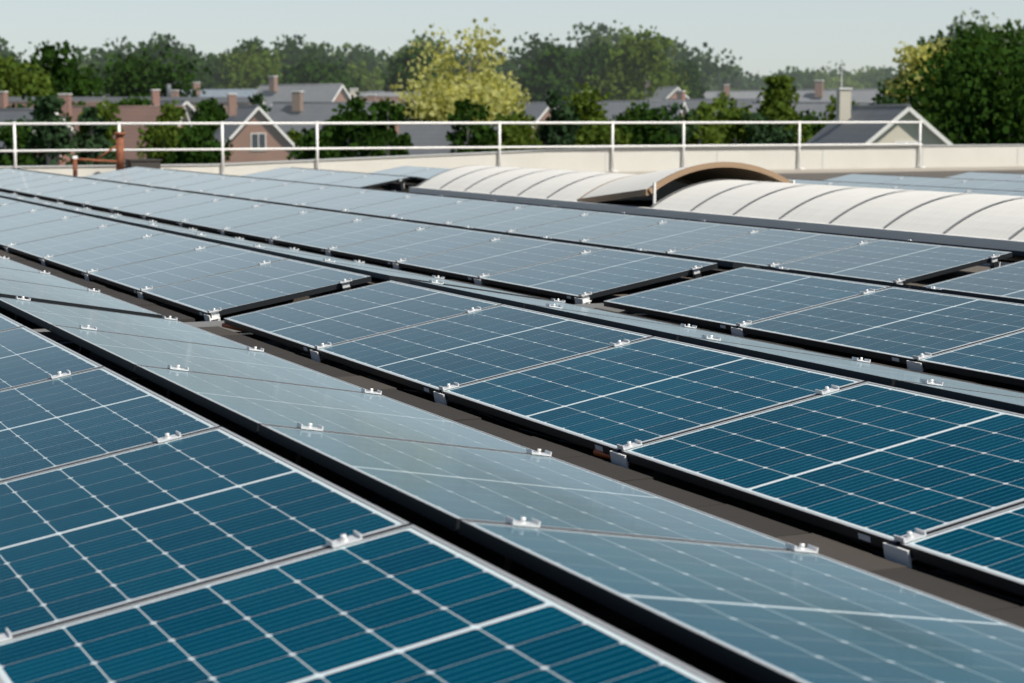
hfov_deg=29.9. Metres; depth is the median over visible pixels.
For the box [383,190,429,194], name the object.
pv module
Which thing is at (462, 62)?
tree
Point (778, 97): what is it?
tree
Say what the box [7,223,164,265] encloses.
pv module
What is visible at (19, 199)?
pv module
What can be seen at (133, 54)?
tree
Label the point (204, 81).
tree
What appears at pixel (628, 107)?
tree
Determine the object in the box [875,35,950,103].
tree
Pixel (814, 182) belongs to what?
pv module
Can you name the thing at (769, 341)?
dc cable
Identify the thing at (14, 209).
pv module
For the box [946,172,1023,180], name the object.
pv module
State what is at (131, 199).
pv module
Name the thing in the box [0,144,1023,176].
parapet wall
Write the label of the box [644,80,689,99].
red house
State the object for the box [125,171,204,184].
pv module
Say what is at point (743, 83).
tree
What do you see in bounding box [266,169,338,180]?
pv module
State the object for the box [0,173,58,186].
pv module
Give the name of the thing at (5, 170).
pv module
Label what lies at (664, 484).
flat roof surface
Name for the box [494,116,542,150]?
tree
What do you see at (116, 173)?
pv module
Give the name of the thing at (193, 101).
house
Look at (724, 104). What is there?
tree
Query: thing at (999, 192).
pv module
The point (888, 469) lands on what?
pv module
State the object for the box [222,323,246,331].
orange cable
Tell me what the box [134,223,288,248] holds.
pv module
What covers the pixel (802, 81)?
tree
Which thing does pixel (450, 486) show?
pv module
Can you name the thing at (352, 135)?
tree
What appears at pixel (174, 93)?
red house
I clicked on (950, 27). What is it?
tree
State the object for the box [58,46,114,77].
tree
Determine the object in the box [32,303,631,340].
cable tray
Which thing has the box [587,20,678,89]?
tree
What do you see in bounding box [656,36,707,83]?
tree
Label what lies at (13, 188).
pv module
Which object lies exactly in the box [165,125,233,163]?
tree
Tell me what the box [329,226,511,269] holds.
pv module
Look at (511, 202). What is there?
pv module
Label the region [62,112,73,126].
tree
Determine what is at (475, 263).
pv module
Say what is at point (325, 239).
pv module
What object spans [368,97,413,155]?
tree
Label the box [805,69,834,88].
tree
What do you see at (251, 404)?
pv module
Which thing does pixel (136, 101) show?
tree
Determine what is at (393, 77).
tree
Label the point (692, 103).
house
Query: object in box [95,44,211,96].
tree
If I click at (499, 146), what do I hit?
guard rail
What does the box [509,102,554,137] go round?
house
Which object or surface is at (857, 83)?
tree
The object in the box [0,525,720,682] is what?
pv module
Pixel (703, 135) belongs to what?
tree
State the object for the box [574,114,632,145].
tree
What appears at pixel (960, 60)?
tree
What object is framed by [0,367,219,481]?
pv module
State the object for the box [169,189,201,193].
pv module
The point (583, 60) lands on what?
tree
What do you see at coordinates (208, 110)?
tree
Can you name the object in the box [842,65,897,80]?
tree
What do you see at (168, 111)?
tree
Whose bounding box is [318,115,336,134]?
tree
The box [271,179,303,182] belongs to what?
pv module
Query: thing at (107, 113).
tree
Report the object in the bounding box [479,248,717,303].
pv module
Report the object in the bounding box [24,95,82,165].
tree
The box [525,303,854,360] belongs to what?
pv module
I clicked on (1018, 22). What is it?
tree
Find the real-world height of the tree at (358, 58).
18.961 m
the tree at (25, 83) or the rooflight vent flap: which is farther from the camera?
the tree at (25, 83)
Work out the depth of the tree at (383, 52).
308.13 m
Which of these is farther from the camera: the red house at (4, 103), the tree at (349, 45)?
the tree at (349, 45)
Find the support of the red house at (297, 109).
on the terrain
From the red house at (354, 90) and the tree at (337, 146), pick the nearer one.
the tree at (337, 146)
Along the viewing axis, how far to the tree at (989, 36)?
115.16 m
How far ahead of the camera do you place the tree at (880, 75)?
389.69 m
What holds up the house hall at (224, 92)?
on the terrain
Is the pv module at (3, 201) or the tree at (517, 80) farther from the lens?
the tree at (517, 80)
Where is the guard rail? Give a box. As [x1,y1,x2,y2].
[0,121,925,173]
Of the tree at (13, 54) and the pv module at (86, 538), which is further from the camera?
the tree at (13, 54)
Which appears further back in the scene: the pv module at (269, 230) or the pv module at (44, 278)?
the pv module at (269, 230)
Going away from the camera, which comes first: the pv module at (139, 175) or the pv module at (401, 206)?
the pv module at (401, 206)
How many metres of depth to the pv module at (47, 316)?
10.58 m
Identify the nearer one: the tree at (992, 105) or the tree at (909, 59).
the tree at (992, 105)
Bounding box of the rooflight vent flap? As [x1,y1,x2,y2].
[577,162,791,202]
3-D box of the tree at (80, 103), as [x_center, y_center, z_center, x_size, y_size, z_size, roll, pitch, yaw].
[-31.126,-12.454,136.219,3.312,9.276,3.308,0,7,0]
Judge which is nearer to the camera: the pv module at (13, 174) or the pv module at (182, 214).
the pv module at (182, 214)
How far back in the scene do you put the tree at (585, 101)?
127.53 m
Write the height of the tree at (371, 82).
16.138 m
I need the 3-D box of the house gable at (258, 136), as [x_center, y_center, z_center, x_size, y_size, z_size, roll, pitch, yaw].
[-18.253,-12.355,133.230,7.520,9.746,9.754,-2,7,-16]
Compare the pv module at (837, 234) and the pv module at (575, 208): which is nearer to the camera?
the pv module at (837, 234)
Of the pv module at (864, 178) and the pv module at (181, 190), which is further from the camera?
the pv module at (864, 178)
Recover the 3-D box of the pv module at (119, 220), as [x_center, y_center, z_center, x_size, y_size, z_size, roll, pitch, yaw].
[-3.549,-1.041,19.860,1.229,0.327,1.770,8,3,-26]
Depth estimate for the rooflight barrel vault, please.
21.53 m
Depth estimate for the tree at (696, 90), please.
255.55 m
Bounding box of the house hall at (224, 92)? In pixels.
[162,82,256,97]
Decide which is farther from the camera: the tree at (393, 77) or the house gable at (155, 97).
the tree at (393, 77)
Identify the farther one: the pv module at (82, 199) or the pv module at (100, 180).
the pv module at (100, 180)
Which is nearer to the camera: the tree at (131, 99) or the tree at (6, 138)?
the tree at (6, 138)
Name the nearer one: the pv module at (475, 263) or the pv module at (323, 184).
the pv module at (475, 263)
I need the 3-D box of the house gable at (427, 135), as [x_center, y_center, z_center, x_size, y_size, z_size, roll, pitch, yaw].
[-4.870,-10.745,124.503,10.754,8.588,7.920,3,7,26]
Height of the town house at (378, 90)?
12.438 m
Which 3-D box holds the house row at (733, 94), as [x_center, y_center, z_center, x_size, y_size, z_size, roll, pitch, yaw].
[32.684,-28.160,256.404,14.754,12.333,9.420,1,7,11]
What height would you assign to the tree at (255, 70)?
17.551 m
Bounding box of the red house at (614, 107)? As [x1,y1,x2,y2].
[558,91,687,121]
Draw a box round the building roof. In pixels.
[0,166,1023,682]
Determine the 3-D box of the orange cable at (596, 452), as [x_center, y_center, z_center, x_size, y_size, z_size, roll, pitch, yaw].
[0.560,0.453,7.133,0.622,0.043,0.122,4,8,30]
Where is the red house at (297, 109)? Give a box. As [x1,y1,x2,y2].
[267,91,398,147]
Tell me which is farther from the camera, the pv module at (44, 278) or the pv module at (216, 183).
the pv module at (216, 183)
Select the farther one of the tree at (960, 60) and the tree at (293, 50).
the tree at (293, 50)
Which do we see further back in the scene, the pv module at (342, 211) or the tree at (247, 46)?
the tree at (247, 46)
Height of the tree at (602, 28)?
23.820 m
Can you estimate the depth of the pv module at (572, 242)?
15.96 m
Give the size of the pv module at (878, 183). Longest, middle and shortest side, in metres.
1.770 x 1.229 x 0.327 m
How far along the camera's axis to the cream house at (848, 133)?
86.57 m
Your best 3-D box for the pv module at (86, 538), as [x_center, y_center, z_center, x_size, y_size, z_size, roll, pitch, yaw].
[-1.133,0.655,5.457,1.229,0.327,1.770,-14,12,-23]
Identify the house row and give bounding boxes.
[348,92,420,95]
[366,94,416,120]
[701,84,763,99]
[791,80,883,101]
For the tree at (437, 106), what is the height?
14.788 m
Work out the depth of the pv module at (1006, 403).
7.37 m
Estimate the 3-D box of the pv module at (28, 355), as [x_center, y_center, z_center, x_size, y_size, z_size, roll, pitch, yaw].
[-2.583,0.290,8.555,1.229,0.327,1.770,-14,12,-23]
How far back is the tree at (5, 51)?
294.80 m
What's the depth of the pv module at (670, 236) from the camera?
18.34 m
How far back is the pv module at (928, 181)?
32.15 m
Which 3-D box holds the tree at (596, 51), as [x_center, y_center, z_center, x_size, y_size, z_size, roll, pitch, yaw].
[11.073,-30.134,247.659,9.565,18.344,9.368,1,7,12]
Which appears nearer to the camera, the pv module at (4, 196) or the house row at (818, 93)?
the pv module at (4, 196)
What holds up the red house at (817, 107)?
on the terrain
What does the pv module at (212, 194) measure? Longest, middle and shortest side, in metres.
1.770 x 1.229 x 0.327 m
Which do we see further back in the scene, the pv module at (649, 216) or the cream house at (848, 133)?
the cream house at (848, 133)
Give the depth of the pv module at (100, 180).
31.59 m
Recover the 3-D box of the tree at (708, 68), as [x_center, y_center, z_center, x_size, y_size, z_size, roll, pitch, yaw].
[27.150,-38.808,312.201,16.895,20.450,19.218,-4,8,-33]
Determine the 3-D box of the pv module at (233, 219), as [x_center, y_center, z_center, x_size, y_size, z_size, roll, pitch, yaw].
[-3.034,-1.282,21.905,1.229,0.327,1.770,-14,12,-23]
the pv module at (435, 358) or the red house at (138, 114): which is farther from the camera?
the red house at (138, 114)
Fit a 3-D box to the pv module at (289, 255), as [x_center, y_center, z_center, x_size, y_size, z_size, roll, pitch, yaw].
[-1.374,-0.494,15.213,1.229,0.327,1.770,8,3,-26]
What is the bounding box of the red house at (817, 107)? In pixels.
[749,101,875,119]
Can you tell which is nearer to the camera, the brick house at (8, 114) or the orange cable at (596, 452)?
the orange cable at (596, 452)
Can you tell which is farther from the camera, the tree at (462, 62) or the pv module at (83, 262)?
the tree at (462, 62)
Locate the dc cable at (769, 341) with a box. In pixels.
[636,315,999,387]
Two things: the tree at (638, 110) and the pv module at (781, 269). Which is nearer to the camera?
the pv module at (781, 269)
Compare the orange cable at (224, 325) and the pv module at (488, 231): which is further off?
the pv module at (488, 231)
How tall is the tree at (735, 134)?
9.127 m
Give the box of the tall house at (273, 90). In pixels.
[254,76,350,110]
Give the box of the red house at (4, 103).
[0,91,102,107]
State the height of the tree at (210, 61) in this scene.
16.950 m
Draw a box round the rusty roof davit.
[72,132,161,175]
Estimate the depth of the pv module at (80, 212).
21.40 m
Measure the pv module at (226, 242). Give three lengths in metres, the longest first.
1.770 x 1.229 x 0.327 m
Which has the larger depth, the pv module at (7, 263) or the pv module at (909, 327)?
the pv module at (7, 263)
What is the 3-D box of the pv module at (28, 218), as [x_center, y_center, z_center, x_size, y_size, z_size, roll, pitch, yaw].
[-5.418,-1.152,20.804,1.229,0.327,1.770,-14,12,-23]
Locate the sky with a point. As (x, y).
(768, 35)
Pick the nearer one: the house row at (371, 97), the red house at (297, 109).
the red house at (297, 109)
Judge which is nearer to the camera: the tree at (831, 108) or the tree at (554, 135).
the tree at (554, 135)
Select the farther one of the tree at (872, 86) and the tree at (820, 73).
the tree at (820, 73)
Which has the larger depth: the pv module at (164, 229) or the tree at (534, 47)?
the tree at (534, 47)
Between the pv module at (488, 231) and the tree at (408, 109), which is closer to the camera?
the pv module at (488, 231)
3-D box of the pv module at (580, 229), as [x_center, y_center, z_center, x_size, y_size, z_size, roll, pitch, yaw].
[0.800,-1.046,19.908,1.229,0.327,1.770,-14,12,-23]
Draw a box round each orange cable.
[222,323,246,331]
[593,449,639,465]
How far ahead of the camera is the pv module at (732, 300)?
12.23 m
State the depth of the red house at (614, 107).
167.53 m
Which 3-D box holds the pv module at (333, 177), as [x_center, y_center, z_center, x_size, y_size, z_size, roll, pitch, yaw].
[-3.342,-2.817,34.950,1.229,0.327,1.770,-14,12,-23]
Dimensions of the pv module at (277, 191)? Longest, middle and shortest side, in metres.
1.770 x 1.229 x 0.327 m
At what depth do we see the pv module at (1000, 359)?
9.59 m
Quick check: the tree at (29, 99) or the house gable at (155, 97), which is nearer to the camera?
the tree at (29, 99)
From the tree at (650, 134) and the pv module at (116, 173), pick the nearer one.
the pv module at (116, 173)
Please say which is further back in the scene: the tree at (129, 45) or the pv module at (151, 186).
the tree at (129, 45)
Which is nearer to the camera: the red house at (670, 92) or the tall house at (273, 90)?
the tall house at (273, 90)
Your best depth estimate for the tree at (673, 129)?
127.05 m
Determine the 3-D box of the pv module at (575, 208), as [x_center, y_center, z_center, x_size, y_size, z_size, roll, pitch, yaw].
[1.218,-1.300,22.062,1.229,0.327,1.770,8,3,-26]
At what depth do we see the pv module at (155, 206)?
24.98 m
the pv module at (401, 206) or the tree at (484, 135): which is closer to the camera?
the pv module at (401, 206)
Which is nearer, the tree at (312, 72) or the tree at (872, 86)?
the tree at (312, 72)
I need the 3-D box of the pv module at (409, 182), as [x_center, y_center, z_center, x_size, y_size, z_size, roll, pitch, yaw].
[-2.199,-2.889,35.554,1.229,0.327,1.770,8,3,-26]
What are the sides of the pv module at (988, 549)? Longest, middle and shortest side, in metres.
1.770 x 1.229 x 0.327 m
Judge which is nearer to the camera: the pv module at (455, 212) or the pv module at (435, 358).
the pv module at (435, 358)
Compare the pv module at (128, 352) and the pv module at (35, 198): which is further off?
the pv module at (35, 198)
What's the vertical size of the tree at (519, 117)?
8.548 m
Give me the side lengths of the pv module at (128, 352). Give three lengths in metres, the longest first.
1.770 x 1.229 x 0.327 m
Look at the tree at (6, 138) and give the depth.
104.85 m
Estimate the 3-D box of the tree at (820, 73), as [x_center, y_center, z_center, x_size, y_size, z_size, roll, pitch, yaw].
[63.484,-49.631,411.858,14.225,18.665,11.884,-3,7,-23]
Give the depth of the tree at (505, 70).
289.86 m
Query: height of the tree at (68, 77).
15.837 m
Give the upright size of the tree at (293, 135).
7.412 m
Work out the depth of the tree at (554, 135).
124.90 m
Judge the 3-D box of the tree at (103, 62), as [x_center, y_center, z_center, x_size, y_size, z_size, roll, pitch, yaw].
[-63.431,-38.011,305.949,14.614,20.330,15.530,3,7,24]
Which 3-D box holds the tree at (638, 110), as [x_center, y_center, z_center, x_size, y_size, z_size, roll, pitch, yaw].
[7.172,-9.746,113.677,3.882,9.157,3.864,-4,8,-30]
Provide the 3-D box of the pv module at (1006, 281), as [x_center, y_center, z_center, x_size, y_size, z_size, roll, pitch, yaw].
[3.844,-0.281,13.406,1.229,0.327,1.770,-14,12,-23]
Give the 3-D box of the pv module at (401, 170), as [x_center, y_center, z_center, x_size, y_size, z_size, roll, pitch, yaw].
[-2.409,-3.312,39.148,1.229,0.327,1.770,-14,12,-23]
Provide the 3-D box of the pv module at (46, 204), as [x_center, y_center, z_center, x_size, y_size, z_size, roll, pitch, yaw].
[-5.000,-1.405,22.958,1.229,0.327,1.770,8,3,-26]
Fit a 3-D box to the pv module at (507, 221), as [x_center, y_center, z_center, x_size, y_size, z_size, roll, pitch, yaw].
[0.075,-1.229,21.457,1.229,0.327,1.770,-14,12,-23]
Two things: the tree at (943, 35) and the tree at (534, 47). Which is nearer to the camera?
the tree at (534, 47)
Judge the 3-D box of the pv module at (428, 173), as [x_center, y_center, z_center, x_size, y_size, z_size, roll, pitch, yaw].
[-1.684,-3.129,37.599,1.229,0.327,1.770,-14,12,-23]
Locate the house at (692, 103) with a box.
[663,91,761,115]
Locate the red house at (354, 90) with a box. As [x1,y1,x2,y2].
[349,88,423,103]
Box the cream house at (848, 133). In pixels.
[805,88,952,144]
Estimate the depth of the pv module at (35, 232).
19.19 m
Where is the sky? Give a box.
[0,0,1023,79]
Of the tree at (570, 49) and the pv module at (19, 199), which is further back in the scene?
the tree at (570, 49)
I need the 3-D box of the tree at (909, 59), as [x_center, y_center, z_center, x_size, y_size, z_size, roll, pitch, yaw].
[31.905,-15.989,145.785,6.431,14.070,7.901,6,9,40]
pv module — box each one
[0,168,21,173]
[0,170,38,179]
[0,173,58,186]
[0,175,79,193]
[0,193,54,202]
[0,194,84,208]
[0,198,18,205]
[0,202,46,217]
[0,208,79,230]
[0,215,119,252]
[0,256,42,272]
[0,267,91,290]
[0,279,161,317]
[0,296,253,349]
[0,313,23,330]
[0,326,102,390]
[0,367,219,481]
[0,427,409,642]
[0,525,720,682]
[5,196,114,214]
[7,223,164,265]
[15,178,103,197]
[31,202,145,220]
[36,181,128,202]
[43,233,220,280]
[51,324,369,392]
[59,185,158,207]
[61,208,186,228]
[84,189,190,212]
[85,167,154,179]
[87,245,287,305]
[89,178,112,181]
[95,215,236,238]
[103,169,177,181]
[112,193,226,219]
[113,181,139,185]
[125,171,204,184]
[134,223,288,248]
[135,364,536,453]
[140,185,168,189]
[141,259,371,320]
[145,198,269,226]
[146,173,230,188]
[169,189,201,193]
[171,176,260,191]
[181,204,315,235]
[181,233,353,261]
[199,179,295,195]
[202,193,238,198]
[223,210,371,244]
[224,280,501,362]
[230,182,329,200]
[237,244,434,277]
[239,198,281,204]
[243,167,310,177]
[258,422,798,550]
[263,186,371,204]
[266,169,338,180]
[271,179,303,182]
[272,217,434,256]
[281,203,329,210]
[297,172,372,183]
[300,190,419,210]
[304,182,341,186]
[305,258,540,298]
[316,304,652,405]
[328,174,409,191]
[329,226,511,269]
[330,210,385,218]
[342,186,382,190]
[344,194,471,216]
[352,172,419,188]
[371,166,432,185]
[382,174,428,188]
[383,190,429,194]
[385,217,450,226]
[390,200,529,224]
[397,236,604,284]
[400,168,452,178]
[410,280,682,326]
[430,194,481,199]
[441,336,864,468]
[445,205,596,232]
[450,226,527,237]
[458,516,1023,682]
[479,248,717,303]
[482,199,541,205]
[508,212,676,242]
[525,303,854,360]
[528,236,724,269]
[542,205,609,212]
[581,220,768,253]
[603,267,890,336]
[610,212,688,220]
[621,248,759,289]
[621,382,1023,568]
[667,229,878,266]
[678,335,1023,397]
[689,219,782,229]
[738,287,1023,371]
[760,266,910,288]
[770,239,1012,284]
[782,228,892,240]
[788,179,836,184]
[823,174,907,183]
[829,182,904,188]
[851,182,912,185]
[880,177,971,186]
[893,185,977,192]
[893,239,1023,268]
[894,378,1023,413]
[900,504,1023,595]
[910,286,1023,303]
[913,185,985,189]
[917,330,1023,386]
[923,260,1023,300]
[944,180,1023,190]
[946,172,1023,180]
[966,189,1023,195]
[1006,176,1023,180]
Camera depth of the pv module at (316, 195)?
27.66 m
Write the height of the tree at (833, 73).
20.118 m
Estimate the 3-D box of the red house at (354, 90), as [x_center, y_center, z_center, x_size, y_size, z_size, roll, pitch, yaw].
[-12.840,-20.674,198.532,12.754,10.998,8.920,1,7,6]
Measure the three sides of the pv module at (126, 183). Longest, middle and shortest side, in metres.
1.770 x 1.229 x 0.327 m
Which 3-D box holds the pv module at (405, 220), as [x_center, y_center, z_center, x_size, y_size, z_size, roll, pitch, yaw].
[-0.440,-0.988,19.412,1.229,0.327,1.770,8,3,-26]
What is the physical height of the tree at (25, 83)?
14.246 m
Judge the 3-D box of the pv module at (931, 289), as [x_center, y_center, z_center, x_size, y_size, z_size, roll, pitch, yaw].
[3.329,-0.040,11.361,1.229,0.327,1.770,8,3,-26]
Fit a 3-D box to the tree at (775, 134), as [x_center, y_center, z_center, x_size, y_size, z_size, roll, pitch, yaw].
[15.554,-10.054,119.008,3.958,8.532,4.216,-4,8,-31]
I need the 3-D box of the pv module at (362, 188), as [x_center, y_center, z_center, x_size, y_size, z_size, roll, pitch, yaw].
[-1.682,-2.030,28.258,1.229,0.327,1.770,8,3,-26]
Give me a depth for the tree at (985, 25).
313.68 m
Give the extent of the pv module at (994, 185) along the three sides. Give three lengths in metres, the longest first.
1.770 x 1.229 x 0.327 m
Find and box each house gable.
[150,89,199,119]
[207,93,295,162]
[374,124,501,154]
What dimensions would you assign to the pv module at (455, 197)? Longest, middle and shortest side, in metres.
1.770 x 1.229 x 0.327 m
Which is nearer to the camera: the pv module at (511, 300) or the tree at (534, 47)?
the pv module at (511, 300)
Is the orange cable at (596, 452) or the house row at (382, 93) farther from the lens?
the house row at (382, 93)
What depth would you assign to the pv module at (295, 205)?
22.21 m
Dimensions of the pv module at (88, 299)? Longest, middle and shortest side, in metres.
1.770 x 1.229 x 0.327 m
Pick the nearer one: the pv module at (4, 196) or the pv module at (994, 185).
the pv module at (4, 196)
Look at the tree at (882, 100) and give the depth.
133.68 m
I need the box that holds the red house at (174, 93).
[171,90,267,112]
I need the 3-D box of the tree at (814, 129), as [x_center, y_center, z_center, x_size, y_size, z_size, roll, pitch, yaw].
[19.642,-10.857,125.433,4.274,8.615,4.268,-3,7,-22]
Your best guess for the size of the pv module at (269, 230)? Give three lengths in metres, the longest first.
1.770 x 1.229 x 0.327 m
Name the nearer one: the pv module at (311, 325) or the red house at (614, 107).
the pv module at (311, 325)
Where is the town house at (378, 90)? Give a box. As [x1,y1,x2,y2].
[367,84,389,91]
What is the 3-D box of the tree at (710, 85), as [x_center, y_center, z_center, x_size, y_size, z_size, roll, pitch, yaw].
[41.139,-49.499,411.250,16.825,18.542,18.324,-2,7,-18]
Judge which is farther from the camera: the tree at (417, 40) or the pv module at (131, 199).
the tree at (417, 40)
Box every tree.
[0,37,23,62]
[0,53,55,96]
[0,95,33,107]
[0,115,40,165]
[1,50,27,78]
[24,39,105,96]
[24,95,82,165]
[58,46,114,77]
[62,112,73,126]
[68,98,123,164]
[71,106,115,164]
[72,101,88,105]
[75,56,102,74]
[84,47,180,88]
[90,39,130,66]
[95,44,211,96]
[98,35,164,61]
[111,93,153,105]
[117,95,151,105]
[132,31,202,67]
[135,100,186,158]
[146,115,185,163]
[158,48,217,88]
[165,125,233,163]
[186,52,223,88]
[189,97,229,140]
[210,36,282,88]
[218,44,289,88]
[248,93,270,113]
[267,34,347,73]
[277,50,361,91]
[286,127,339,159]
[286,128,302,147]
[305,41,375,59]
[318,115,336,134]
[327,132,343,157]
[329,91,384,157]
[335,47,393,80]
[342,44,398,75]
[345,58,387,91]
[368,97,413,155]
[372,29,447,74]
[380,44,446,95]
[389,17,530,121]
[393,37,499,89]
[402,101,426,121]
[445,97,497,153]
[477,51,520,84]
[492,110,541,150]
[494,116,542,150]
[503,72,532,101]
[504,32,571,78]
[518,41,585,105]
[532,88,580,148]
[550,37,585,57]
[551,51,628,88]
[558,82,611,145]
[566,21,662,50]
[567,38,629,100]
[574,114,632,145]
[585,30,690,100]
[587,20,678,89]
[608,99,650,140]
[623,108,680,144]
[624,101,666,140]
[653,102,699,144]
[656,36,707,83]
[659,40,742,90]
[668,58,709,98]
[681,101,728,144]
[683,111,729,144]
[705,71,724,90]
[707,64,766,90]
[712,91,742,144]
[723,103,756,143]
[732,111,796,143]
[746,75,812,143]
[761,66,815,90]
[788,109,835,142]
[804,67,836,87]
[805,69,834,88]
[819,95,858,120]
[821,61,866,83]
[825,68,879,88]
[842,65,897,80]
[861,66,904,88]
[868,95,897,104]
[870,72,892,88]
[874,20,1023,125]
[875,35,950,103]
[884,37,956,106]
[895,34,950,80]
[896,29,1023,144]
[932,35,1023,126]
[935,20,978,43]
[952,10,1014,41]
[1005,19,1023,53]
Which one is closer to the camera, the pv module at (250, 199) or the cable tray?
the cable tray
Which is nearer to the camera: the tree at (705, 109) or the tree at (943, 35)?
the tree at (705, 109)
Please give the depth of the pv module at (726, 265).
14.28 m
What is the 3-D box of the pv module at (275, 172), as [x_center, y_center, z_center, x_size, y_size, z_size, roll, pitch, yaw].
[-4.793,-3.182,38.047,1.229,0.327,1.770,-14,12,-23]
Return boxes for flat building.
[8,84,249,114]
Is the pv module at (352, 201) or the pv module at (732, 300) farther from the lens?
the pv module at (352, 201)
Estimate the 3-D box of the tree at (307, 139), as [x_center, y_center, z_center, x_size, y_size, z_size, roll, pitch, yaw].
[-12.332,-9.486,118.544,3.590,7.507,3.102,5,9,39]
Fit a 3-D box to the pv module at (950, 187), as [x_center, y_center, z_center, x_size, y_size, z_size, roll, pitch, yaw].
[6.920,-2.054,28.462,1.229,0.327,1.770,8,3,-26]
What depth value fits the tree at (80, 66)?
278.40 m
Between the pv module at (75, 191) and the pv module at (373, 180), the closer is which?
the pv module at (75, 191)
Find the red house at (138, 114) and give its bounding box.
[58,93,191,162]
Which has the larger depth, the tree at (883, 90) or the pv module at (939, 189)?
the tree at (883, 90)
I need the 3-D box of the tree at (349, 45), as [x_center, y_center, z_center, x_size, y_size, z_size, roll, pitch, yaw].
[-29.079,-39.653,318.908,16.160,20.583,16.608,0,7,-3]
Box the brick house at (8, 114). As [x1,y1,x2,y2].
[0,108,83,164]
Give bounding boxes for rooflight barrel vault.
[409,165,1023,265]
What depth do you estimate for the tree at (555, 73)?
240.85 m
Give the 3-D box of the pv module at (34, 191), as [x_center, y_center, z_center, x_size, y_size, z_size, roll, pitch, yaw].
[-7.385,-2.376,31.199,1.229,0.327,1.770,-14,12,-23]
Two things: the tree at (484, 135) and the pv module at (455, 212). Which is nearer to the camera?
the pv module at (455, 212)
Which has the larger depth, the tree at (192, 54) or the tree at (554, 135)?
the tree at (192, 54)
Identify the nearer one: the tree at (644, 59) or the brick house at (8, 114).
the brick house at (8, 114)
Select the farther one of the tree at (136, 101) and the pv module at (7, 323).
the tree at (136, 101)
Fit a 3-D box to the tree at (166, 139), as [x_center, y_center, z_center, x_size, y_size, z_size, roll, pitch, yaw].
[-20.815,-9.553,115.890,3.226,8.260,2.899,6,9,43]
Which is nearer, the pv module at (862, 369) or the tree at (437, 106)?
the pv module at (862, 369)
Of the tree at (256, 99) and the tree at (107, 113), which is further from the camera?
the tree at (256, 99)
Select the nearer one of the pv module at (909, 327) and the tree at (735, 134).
the pv module at (909, 327)
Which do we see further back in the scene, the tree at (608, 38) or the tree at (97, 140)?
the tree at (608, 38)
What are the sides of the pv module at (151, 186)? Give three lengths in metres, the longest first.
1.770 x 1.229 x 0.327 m

